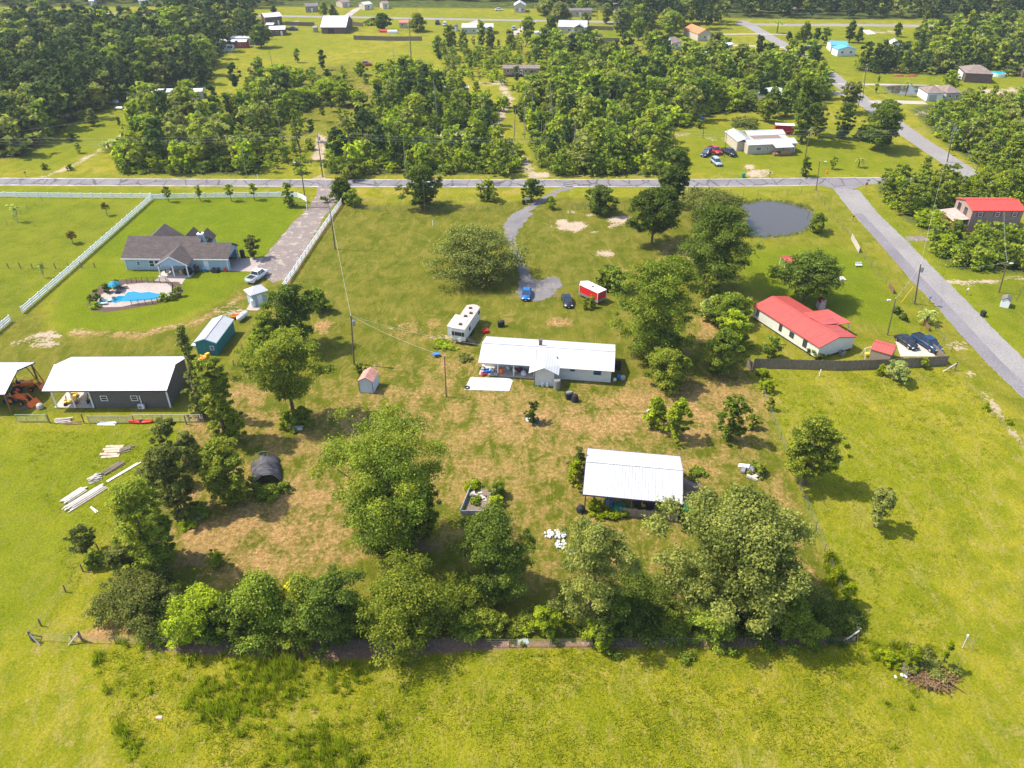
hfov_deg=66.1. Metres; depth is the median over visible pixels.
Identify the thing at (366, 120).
tree
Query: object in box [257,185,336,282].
driveway
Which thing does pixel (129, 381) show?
grey barn
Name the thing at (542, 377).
door
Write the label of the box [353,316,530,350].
power line
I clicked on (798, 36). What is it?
tree
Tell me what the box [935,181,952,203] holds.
woodland tree
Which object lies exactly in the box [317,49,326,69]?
tree
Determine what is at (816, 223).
shrub
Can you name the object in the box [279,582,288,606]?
flowering vine
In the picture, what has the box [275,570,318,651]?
broadleaf tree
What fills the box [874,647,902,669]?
shrub
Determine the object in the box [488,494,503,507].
shrub
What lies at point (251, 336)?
shrub
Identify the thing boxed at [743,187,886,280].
wire fence
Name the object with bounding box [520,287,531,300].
parked car
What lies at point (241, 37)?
farm shed
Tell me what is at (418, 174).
broadleaf tree
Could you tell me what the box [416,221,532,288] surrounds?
broadleaf tree
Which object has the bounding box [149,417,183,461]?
broadleaf tree
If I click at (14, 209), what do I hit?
sapling
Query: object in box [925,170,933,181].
woodland tree
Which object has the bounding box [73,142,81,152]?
broadleaf tree
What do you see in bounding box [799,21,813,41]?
tree
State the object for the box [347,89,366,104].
tree
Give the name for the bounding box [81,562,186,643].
broadleaf tree
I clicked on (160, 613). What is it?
broadleaf tree
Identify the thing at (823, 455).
broadleaf tree
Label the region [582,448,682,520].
open barn
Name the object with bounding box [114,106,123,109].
garden trailer
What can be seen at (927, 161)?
woodland tree
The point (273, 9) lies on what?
tree
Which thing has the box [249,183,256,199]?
broadleaf tree
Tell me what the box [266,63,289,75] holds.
tree
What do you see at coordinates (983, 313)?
trash bin
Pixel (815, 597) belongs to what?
shrub
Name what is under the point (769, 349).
broadleaf tree
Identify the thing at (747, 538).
broadleaf tree
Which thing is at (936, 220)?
woodland tree
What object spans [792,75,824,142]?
broadleaf tree
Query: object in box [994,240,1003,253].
woodland tree
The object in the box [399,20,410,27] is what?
house
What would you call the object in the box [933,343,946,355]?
privacy fence
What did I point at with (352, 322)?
utility pole
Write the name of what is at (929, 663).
shrub
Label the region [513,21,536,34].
driveway
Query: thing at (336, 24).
barn
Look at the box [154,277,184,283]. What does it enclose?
patio
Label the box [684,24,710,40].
house
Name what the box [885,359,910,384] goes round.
shrub
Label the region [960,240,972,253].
woodland tree
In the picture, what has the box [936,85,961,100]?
house
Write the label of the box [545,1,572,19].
tree
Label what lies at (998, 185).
woodland tree
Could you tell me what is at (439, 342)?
shrub
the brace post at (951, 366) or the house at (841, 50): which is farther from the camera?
the house at (841, 50)
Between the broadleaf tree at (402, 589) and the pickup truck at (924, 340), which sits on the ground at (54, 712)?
the broadleaf tree at (402, 589)
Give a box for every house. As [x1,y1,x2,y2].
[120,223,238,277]
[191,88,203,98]
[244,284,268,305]
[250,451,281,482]
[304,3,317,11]
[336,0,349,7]
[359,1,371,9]
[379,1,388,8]
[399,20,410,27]
[461,23,493,33]
[478,336,614,385]
[503,65,539,74]
[514,0,525,11]
[558,20,587,32]
[568,8,592,16]
[670,36,680,49]
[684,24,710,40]
[725,128,797,155]
[758,87,781,97]
[826,41,848,51]
[831,44,855,55]
[889,38,901,51]
[917,85,944,100]
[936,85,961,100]
[940,197,1023,231]
[957,65,993,83]
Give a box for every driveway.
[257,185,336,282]
[346,7,359,15]
[502,209,561,300]
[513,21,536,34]
[523,186,574,211]
[724,33,786,34]
[830,83,938,85]
[830,91,846,95]
[869,100,926,103]
[905,236,929,240]
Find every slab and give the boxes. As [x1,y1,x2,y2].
[464,377,512,390]
[863,30,875,34]
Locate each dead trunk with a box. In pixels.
[433,80,437,121]
[524,103,525,138]
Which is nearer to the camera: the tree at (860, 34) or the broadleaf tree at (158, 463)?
the broadleaf tree at (158, 463)
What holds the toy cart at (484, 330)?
on the ground at (54, 712)
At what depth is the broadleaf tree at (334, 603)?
80.37 m
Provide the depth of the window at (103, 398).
120.01 m
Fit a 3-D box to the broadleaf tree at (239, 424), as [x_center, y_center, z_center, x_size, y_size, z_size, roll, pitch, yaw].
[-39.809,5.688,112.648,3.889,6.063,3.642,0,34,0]
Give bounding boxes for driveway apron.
[227,258,262,271]
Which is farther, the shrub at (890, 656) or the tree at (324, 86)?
the tree at (324, 86)
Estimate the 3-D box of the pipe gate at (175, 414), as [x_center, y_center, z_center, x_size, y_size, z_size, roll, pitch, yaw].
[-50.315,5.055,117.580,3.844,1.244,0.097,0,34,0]
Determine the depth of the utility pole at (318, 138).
205.85 m
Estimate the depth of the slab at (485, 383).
126.56 m
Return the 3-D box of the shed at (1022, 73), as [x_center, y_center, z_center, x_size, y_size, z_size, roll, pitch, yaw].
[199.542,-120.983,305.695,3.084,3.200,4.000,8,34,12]
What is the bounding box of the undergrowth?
[0,21,1023,269]
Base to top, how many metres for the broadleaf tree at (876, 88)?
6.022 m
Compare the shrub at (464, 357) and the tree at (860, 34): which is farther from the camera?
the tree at (860, 34)
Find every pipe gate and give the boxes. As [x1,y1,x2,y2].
[14,414,47,420]
[87,416,133,422]
[132,414,161,419]
[162,414,188,420]
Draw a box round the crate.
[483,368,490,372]
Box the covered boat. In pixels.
[387,30,397,33]
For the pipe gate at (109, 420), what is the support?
on the ground at (54, 712)
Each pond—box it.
[738,201,812,236]
[885,86,920,93]
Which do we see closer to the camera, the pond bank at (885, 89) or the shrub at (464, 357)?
the shrub at (464, 357)
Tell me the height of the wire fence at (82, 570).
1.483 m
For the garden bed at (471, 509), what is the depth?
102.71 m
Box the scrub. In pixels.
[210,32,551,173]
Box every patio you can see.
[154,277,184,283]
[247,304,260,309]
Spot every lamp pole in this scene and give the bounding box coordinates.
[293,162,304,194]
[423,181,429,213]
[816,161,826,190]
[887,298,895,334]
[998,261,1012,292]
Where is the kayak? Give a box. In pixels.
[128,419,152,422]
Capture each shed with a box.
[0,362,42,412]
[88,0,96,5]
[191,315,234,354]
[219,39,248,47]
[229,36,255,44]
[312,26,317,31]
[358,367,378,393]
[453,24,458,30]
[868,339,896,359]
[999,294,1011,307]
[1020,68,1023,77]
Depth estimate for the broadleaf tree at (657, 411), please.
114.73 m
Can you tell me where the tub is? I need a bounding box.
[70,392,77,397]
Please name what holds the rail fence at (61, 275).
on the ground at (54, 712)
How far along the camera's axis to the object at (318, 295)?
144.87 m
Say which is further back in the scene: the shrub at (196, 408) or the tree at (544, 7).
the tree at (544, 7)
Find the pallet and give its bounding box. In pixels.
[20,405,28,409]
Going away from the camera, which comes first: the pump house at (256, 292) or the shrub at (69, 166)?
the pump house at (256, 292)
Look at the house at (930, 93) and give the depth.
275.07 m
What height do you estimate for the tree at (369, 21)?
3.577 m
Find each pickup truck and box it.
[244,268,268,282]
[286,26,297,30]
[363,60,371,65]
[707,145,722,154]
[721,147,737,156]
[911,332,942,352]
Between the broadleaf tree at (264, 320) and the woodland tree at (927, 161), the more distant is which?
the woodland tree at (927, 161)
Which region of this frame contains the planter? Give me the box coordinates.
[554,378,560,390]
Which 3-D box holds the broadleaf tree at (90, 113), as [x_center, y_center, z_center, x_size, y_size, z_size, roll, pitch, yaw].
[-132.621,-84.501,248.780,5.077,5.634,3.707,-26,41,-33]
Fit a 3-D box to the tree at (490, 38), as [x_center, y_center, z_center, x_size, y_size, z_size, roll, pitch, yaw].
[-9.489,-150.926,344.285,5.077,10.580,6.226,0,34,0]
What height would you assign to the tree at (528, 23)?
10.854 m
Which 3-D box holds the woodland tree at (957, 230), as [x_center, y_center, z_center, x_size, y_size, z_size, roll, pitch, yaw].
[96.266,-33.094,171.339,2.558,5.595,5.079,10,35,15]
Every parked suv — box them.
[700,147,711,156]
[710,156,721,165]
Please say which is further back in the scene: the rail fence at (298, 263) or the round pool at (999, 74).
the round pool at (999, 74)
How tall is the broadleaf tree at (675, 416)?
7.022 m
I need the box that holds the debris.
[468,490,486,500]
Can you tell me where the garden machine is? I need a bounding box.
[199,352,210,357]
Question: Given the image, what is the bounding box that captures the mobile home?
[753,296,855,359]
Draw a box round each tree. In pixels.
[62,522,95,554]
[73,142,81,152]
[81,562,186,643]
[83,548,103,569]
[84,108,99,125]
[104,474,167,570]
[133,443,200,512]
[144,575,204,650]
[146,507,175,553]
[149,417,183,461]
[158,582,233,648]
[161,186,170,201]
[165,481,192,521]
[174,324,206,418]
[191,355,234,439]
[194,185,201,200]
[197,434,248,503]
[200,590,258,645]
[223,184,233,200]
[223,405,246,440]
[224,566,313,660]
[231,325,336,412]
[242,234,260,258]
[249,24,273,47]
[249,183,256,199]
[251,310,280,344]
[258,282,318,346]
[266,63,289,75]
[270,5,276,12]
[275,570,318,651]
[281,182,293,206]
[281,564,381,660]
[287,86,319,105]
[288,67,308,85]
[290,107,301,156]
[293,48,299,62]
[301,398,456,555]
[314,77,337,98]
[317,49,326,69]
[319,1,327,14]
[319,593,402,642]
[328,4,338,14]
[331,86,350,106]
[332,80,350,95]
[337,157,364,178]
[341,487,434,559]
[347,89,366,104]
[350,107,358,127]
[351,548,461,670]
[353,62,367,75]
[356,107,373,137]
[363,17,374,25]
[371,61,388,73]
[372,12,392,29]
[373,83,383,118]
[392,162,443,207]
[406,12,426,30]
[408,478,441,540]
[408,570,495,640]
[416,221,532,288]
[431,35,447,52]
[442,24,456,46]
[447,500,537,604]
[450,593,495,644]
[456,29,468,49]
[476,20,485,44]
[485,26,495,49]
[505,29,513,46]
[519,15,535,38]
[529,36,543,55]
[534,0,554,15]
[537,27,549,47]
[544,513,643,633]
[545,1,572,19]
[545,15,557,35]
[575,0,593,7]
[580,12,591,24]
[600,3,612,23]
[607,250,707,356]
[612,7,633,35]
[622,185,683,244]
[629,3,656,22]
[631,17,644,39]
[640,22,652,45]
[640,480,820,638]
[648,29,663,45]
[657,146,693,201]
[659,10,684,35]
[676,198,765,289]
[679,186,750,222]
[698,271,725,300]
[706,31,726,53]
[756,98,779,121]
[762,335,786,358]
[766,248,845,301]
[767,86,781,111]
[772,20,783,32]
[778,80,799,115]
[784,414,853,485]
[785,31,792,40]
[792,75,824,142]
[794,32,800,46]
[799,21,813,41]
[811,103,829,135]
[813,27,821,39]
[820,26,832,42]
[829,156,838,167]
[834,102,859,138]
[840,81,863,109]
[845,20,856,42]
[854,27,864,42]
[854,158,864,166]
[856,124,871,139]
[861,98,906,149]
[869,487,897,527]
[875,76,880,92]
[877,167,892,185]
[879,177,896,196]
[890,173,905,193]
[892,163,912,183]
[893,22,902,36]
[894,183,916,214]
[897,176,911,201]
[899,183,927,206]
[903,81,911,95]
[907,172,931,189]
[910,155,934,175]
[911,196,923,213]
[912,25,927,39]
[917,308,939,322]
[918,176,947,205]
[921,10,930,27]
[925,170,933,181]
[929,214,941,230]
[932,209,945,220]
[934,163,949,180]
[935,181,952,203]
[936,240,947,252]
[940,234,958,252]
[941,69,962,88]
[942,163,963,179]
[947,218,961,241]
[953,174,967,184]
[953,222,969,238]
[954,247,971,264]
[956,182,968,199]
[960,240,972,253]
[966,177,974,191]
[970,176,981,189]
[971,189,983,197]
[974,163,990,176]
[974,172,990,196]
[974,219,990,233]
[975,224,994,245]
[978,167,994,184]
[978,240,991,250]
[982,250,996,266]
[987,175,1008,192]
[987,183,1002,197]
[993,167,1012,185]
[994,234,1007,247]
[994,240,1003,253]
[996,191,1008,197]
[1000,169,1023,197]
[1001,169,1023,193]
[1001,247,1015,267]
[1004,229,1021,247]
[1005,223,1017,233]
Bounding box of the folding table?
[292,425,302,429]
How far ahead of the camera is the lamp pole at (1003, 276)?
151.40 m
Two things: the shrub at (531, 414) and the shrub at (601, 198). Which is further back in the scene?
the shrub at (601, 198)
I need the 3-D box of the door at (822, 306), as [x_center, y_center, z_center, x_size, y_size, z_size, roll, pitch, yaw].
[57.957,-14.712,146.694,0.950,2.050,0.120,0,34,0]
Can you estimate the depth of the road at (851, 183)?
205.79 m
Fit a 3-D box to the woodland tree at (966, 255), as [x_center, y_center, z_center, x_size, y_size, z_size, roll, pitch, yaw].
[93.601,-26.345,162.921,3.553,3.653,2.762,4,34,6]
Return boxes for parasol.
[107,281,121,293]
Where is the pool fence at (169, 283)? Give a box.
[126,277,173,304]
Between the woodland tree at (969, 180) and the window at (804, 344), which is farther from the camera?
the woodland tree at (969, 180)
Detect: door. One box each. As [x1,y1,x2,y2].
[200,344,206,353]
[203,261,209,269]
[257,294,262,304]
[328,28,333,33]
[362,382,369,392]
[539,375,545,385]
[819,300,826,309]
[928,95,936,100]
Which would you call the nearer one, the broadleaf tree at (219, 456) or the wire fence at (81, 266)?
the broadleaf tree at (219, 456)
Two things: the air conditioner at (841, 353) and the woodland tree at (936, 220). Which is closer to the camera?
the air conditioner at (841, 353)
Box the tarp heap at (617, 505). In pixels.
[612,501,627,517]
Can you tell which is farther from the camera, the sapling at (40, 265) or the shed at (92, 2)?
the shed at (92, 2)
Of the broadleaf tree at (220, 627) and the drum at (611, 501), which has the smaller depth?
the broadleaf tree at (220, 627)
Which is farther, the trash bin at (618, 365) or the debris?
the trash bin at (618, 365)
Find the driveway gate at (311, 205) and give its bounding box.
[294,204,328,207]
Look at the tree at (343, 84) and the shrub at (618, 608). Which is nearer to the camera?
the shrub at (618, 608)
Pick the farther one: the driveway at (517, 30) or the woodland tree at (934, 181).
the driveway at (517, 30)
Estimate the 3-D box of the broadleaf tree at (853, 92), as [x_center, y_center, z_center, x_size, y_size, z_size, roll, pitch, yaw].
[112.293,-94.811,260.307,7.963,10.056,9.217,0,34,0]
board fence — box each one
[851,234,859,252]
[888,282,894,292]
[923,320,929,330]
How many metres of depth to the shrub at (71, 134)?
234.77 m
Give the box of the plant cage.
[962,634,976,650]
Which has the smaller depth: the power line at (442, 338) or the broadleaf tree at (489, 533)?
the broadleaf tree at (489, 533)
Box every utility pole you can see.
[317,132,322,176]
[329,205,335,248]
[350,315,354,364]
[444,355,446,396]
[804,129,811,157]
[914,264,923,303]
[947,125,957,161]
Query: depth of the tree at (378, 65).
306.36 m
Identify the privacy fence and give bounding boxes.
[285,21,314,25]
[352,22,362,26]
[353,35,421,40]
[565,37,619,41]
[587,26,613,30]
[746,359,753,370]
[753,356,948,369]
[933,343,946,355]
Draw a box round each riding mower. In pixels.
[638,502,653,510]
[682,502,691,519]
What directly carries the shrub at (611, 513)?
on the ground at (54, 712)
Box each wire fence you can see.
[6,262,94,268]
[27,300,276,632]
[27,633,855,647]
[353,204,502,210]
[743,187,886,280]
[759,378,858,629]
[903,285,953,351]
[951,368,1021,444]
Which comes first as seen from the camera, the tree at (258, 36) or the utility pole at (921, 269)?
the utility pole at (921, 269)
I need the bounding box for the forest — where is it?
[0,0,1023,174]
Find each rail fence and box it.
[0,191,150,198]
[0,314,11,329]
[20,195,151,313]
[150,192,291,199]
[281,198,341,285]
[291,192,306,202]
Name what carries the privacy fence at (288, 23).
on the ground at (54, 712)
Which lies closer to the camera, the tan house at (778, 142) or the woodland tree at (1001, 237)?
the woodland tree at (1001, 237)
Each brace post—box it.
[27,630,41,645]
[68,630,82,644]
[843,628,861,640]
[942,361,957,371]
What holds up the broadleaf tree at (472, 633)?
on the ground at (54, 712)
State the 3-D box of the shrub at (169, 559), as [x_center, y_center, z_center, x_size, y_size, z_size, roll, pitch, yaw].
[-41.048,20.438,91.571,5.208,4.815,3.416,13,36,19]
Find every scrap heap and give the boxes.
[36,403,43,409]
[738,463,761,473]
[746,474,763,480]
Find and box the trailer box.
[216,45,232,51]
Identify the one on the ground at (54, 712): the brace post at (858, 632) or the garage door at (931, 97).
the brace post at (858, 632)
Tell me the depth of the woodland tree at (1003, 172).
199.95 m
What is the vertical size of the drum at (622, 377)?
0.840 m
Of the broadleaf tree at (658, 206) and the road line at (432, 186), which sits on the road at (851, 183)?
the road line at (432, 186)
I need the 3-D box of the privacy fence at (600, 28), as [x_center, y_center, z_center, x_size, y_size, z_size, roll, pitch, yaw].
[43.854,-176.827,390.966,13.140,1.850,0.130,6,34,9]
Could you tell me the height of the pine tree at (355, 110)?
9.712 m
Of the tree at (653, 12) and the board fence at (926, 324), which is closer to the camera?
the board fence at (926, 324)
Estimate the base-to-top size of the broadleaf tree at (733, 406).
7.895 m
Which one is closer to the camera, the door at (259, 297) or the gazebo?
the door at (259, 297)
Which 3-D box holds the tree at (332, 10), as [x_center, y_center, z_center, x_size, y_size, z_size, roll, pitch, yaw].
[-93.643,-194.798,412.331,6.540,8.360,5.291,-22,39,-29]
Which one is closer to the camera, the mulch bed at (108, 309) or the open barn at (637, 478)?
the open barn at (637, 478)
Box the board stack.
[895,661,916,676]
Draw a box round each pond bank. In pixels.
[748,199,815,238]
[881,85,922,94]
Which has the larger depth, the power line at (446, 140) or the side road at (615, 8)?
the side road at (615, 8)
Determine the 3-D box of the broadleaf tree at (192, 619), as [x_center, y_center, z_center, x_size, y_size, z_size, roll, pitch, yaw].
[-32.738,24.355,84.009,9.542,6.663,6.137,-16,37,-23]
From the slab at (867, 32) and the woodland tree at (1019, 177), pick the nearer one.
the woodland tree at (1019, 177)
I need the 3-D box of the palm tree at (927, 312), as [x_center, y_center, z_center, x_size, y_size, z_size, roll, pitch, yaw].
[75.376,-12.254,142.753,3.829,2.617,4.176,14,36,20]
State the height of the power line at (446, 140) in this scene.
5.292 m
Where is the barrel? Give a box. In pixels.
[193,264,199,272]
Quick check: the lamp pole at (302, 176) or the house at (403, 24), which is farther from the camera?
the house at (403, 24)
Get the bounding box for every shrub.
[40,162,47,169]
[65,164,73,170]
[66,131,79,140]
[86,294,93,302]
[89,301,100,308]
[91,289,102,301]
[97,139,113,151]
[100,283,110,293]
[102,543,134,580]
[133,471,162,498]
[141,542,179,580]
[156,292,168,301]
[166,461,191,490]
[168,292,174,300]
[172,286,182,296]
[173,430,195,448]
[175,500,210,524]
[178,519,197,531]
[186,394,208,416]
[190,443,207,471]
[206,549,224,568]
[240,343,270,372]
[244,475,258,495]
[245,333,270,348]
[251,482,283,504]
[276,410,292,429]
[276,481,293,493]
[289,405,315,433]
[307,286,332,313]
[320,177,356,201]
[341,189,361,206]
[353,361,367,375]
[432,337,452,348]
[442,340,457,351]
[458,352,472,362]
[464,477,483,491]
[469,494,486,505]
[475,179,498,200]
[475,608,515,641]
[488,481,506,496]
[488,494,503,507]
[503,604,536,645]
[520,178,544,200]
[522,605,564,642]
[523,400,538,422]
[546,196,556,208]
[559,562,677,649]
[566,446,585,478]
[567,458,582,487]
[581,614,613,652]
[583,298,588,309]
[584,184,619,213]
[587,497,601,517]
[588,294,595,307]
[590,593,639,658]
[594,270,609,286]
[596,502,633,520]
[597,264,632,292]
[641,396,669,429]
[642,598,702,665]
[643,346,692,395]
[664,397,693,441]
[673,112,693,126]
[681,603,739,655]
[683,464,708,482]
[696,119,703,127]
[699,295,723,320]
[699,326,749,374]
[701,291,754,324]
[716,308,753,340]
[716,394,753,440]
[729,115,758,130]
[731,610,785,654]
[734,333,754,352]
[745,413,763,428]
[747,459,766,479]
[755,367,772,377]
[758,377,777,394]
[764,397,775,411]
[766,266,776,276]
[774,596,830,655]
[784,582,841,613]
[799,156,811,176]
[802,596,868,649]
[807,348,828,359]
[808,213,827,232]
[823,549,833,564]
[828,564,847,582]
[838,581,859,603]
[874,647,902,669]
[875,364,886,375]
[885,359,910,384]
[891,306,903,314]
[897,642,963,684]
[898,313,908,321]
[902,645,923,668]
[920,357,929,369]
[937,640,954,666]
[981,402,989,411]
[1004,419,1014,425]
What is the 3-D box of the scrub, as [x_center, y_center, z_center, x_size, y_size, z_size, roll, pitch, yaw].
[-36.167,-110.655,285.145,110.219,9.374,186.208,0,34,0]
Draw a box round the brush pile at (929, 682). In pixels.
[903,667,964,695]
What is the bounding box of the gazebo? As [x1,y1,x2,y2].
[779,256,794,267]
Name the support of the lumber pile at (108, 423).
on the ground at (54, 712)
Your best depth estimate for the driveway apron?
163.92 m
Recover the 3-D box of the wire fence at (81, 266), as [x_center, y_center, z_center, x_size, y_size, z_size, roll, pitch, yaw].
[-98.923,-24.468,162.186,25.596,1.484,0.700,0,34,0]
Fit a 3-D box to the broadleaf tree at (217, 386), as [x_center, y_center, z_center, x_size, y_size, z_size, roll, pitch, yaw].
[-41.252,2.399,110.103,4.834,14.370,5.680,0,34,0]
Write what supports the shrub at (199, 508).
on the ground at (54, 712)
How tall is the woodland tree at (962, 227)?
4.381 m
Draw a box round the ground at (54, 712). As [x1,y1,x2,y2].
[0,0,1023,767]
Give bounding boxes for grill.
[184,267,192,274]
[565,391,573,399]
[571,394,578,402]
[576,504,584,513]
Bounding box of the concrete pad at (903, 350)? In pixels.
[895,341,934,355]
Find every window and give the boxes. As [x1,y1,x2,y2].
[100,396,107,400]
[130,395,138,400]
[148,260,154,266]
[593,371,600,374]
[802,339,807,347]
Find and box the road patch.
[854,213,1023,396]
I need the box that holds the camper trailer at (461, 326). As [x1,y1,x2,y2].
[447,304,479,344]
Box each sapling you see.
[5,204,19,221]
[37,263,44,277]
[65,230,77,243]
[100,202,109,214]
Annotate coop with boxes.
[379,29,387,32]
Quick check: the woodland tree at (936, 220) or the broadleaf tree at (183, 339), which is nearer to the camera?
the broadleaf tree at (183, 339)
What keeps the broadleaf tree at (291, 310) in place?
on the ground at (54, 712)
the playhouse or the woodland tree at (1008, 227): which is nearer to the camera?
the playhouse
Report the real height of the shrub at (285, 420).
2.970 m
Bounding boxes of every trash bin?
[239,249,244,257]
[615,360,620,369]
[980,310,986,316]
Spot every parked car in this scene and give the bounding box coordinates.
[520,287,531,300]
[561,294,573,307]
[894,334,919,349]
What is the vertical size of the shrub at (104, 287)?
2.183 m
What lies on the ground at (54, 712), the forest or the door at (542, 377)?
the forest
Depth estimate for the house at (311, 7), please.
437.03 m
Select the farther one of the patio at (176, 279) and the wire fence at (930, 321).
the patio at (176, 279)
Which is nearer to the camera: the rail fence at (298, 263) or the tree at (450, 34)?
the rail fence at (298, 263)
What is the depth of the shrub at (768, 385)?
123.63 m
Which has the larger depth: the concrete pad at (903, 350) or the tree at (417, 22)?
the tree at (417, 22)
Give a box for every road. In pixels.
[0,177,965,189]
[90,13,632,23]
[613,2,619,16]
[736,21,992,182]
[736,23,965,26]
[834,188,1023,397]
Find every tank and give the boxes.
[236,311,247,321]
[250,299,255,306]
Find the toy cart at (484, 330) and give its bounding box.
[481,328,488,333]
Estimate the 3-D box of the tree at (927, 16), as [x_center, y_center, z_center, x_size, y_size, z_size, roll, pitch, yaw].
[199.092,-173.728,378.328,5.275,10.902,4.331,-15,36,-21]
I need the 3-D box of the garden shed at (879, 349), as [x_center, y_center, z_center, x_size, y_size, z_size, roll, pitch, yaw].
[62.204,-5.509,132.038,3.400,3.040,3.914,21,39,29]
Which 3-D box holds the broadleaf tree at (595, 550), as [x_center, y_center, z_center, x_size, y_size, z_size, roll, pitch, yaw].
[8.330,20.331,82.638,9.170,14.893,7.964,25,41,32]
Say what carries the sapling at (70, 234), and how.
on the ground at (54, 712)
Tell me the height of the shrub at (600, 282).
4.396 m
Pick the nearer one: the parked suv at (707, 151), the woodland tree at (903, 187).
the woodland tree at (903, 187)
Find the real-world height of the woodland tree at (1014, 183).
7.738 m
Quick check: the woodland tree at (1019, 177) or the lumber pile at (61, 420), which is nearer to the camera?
the lumber pile at (61, 420)
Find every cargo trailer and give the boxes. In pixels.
[579,281,606,302]
[774,123,794,133]
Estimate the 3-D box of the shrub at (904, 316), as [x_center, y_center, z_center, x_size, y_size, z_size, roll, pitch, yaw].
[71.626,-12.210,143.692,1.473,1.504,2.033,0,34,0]
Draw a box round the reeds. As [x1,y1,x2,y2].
[741,197,813,237]
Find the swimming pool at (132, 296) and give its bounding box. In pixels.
[109,291,159,303]
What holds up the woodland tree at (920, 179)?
on the ground at (54, 712)
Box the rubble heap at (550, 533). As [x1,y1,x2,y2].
[544,529,576,553]
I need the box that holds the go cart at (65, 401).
[63,396,76,405]
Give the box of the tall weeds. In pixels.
[88,550,937,767]
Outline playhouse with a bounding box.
[816,297,826,309]
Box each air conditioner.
[137,404,145,408]
[211,267,219,272]
[838,350,845,356]
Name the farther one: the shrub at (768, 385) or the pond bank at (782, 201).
the pond bank at (782, 201)
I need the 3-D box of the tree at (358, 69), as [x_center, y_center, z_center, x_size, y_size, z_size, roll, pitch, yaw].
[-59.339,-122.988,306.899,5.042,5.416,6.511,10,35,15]
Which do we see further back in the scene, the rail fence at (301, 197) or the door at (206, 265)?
the rail fence at (301, 197)
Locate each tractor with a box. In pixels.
[7,386,40,407]
[12,376,44,391]
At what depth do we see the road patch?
145.86 m
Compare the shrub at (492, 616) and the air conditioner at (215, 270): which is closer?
the shrub at (492, 616)
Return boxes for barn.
[41,356,188,407]
[260,12,282,24]
[265,23,274,28]
[269,26,286,35]
[320,15,352,33]
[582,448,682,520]
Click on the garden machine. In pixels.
(207, 354)
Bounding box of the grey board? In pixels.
[518,638,528,643]
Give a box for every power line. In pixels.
[0,132,306,138]
[0,135,310,141]
[323,135,613,140]
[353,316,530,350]
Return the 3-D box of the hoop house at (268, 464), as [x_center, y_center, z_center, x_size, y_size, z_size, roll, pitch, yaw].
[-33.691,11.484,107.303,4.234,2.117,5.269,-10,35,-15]
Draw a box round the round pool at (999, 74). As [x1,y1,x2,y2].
[992,71,1005,76]
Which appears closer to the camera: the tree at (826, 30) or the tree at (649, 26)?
the tree at (649, 26)
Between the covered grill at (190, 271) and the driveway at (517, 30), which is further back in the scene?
the driveway at (517, 30)
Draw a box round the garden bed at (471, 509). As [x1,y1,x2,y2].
[460,480,495,514]
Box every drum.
[606,498,613,505]
[620,375,625,380]
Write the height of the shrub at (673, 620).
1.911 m
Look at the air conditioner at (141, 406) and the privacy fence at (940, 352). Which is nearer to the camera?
the air conditioner at (141, 406)
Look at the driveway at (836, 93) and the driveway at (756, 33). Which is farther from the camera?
the driveway at (756, 33)
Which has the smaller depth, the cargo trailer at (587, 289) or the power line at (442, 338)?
the power line at (442, 338)
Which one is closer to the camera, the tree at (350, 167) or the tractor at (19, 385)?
the tractor at (19, 385)
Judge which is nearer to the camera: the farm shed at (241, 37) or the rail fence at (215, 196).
the rail fence at (215, 196)
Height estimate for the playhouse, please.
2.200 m
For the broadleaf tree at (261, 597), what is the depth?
81.31 m
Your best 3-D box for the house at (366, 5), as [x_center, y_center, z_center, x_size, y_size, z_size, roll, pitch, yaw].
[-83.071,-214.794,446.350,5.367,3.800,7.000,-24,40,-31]
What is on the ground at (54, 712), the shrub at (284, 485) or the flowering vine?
the shrub at (284, 485)
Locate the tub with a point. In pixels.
(74, 394)
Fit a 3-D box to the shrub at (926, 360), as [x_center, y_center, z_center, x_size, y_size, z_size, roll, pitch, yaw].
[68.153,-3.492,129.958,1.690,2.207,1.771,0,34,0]
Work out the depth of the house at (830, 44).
346.82 m
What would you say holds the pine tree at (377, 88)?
on the ground at (54, 712)
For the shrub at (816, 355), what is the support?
on the ground at (54, 712)
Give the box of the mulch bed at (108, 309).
[87,279,183,311]
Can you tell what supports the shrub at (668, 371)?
on the ground at (54, 712)
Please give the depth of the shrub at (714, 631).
83.28 m
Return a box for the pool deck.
[97,282,173,306]
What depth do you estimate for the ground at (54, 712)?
115.15 m
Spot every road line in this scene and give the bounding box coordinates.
[42,177,878,179]
[66,185,801,186]
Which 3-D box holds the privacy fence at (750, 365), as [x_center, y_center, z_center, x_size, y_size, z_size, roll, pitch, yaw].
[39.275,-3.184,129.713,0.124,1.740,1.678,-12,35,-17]
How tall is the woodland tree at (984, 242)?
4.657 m
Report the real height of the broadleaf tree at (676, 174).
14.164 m
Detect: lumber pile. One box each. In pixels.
[54,417,72,422]
[60,486,86,503]
[62,483,107,512]
[63,421,82,424]
[87,473,101,483]
[97,421,116,425]
[99,445,123,457]
[99,461,124,475]
[107,462,140,481]
[117,444,134,453]

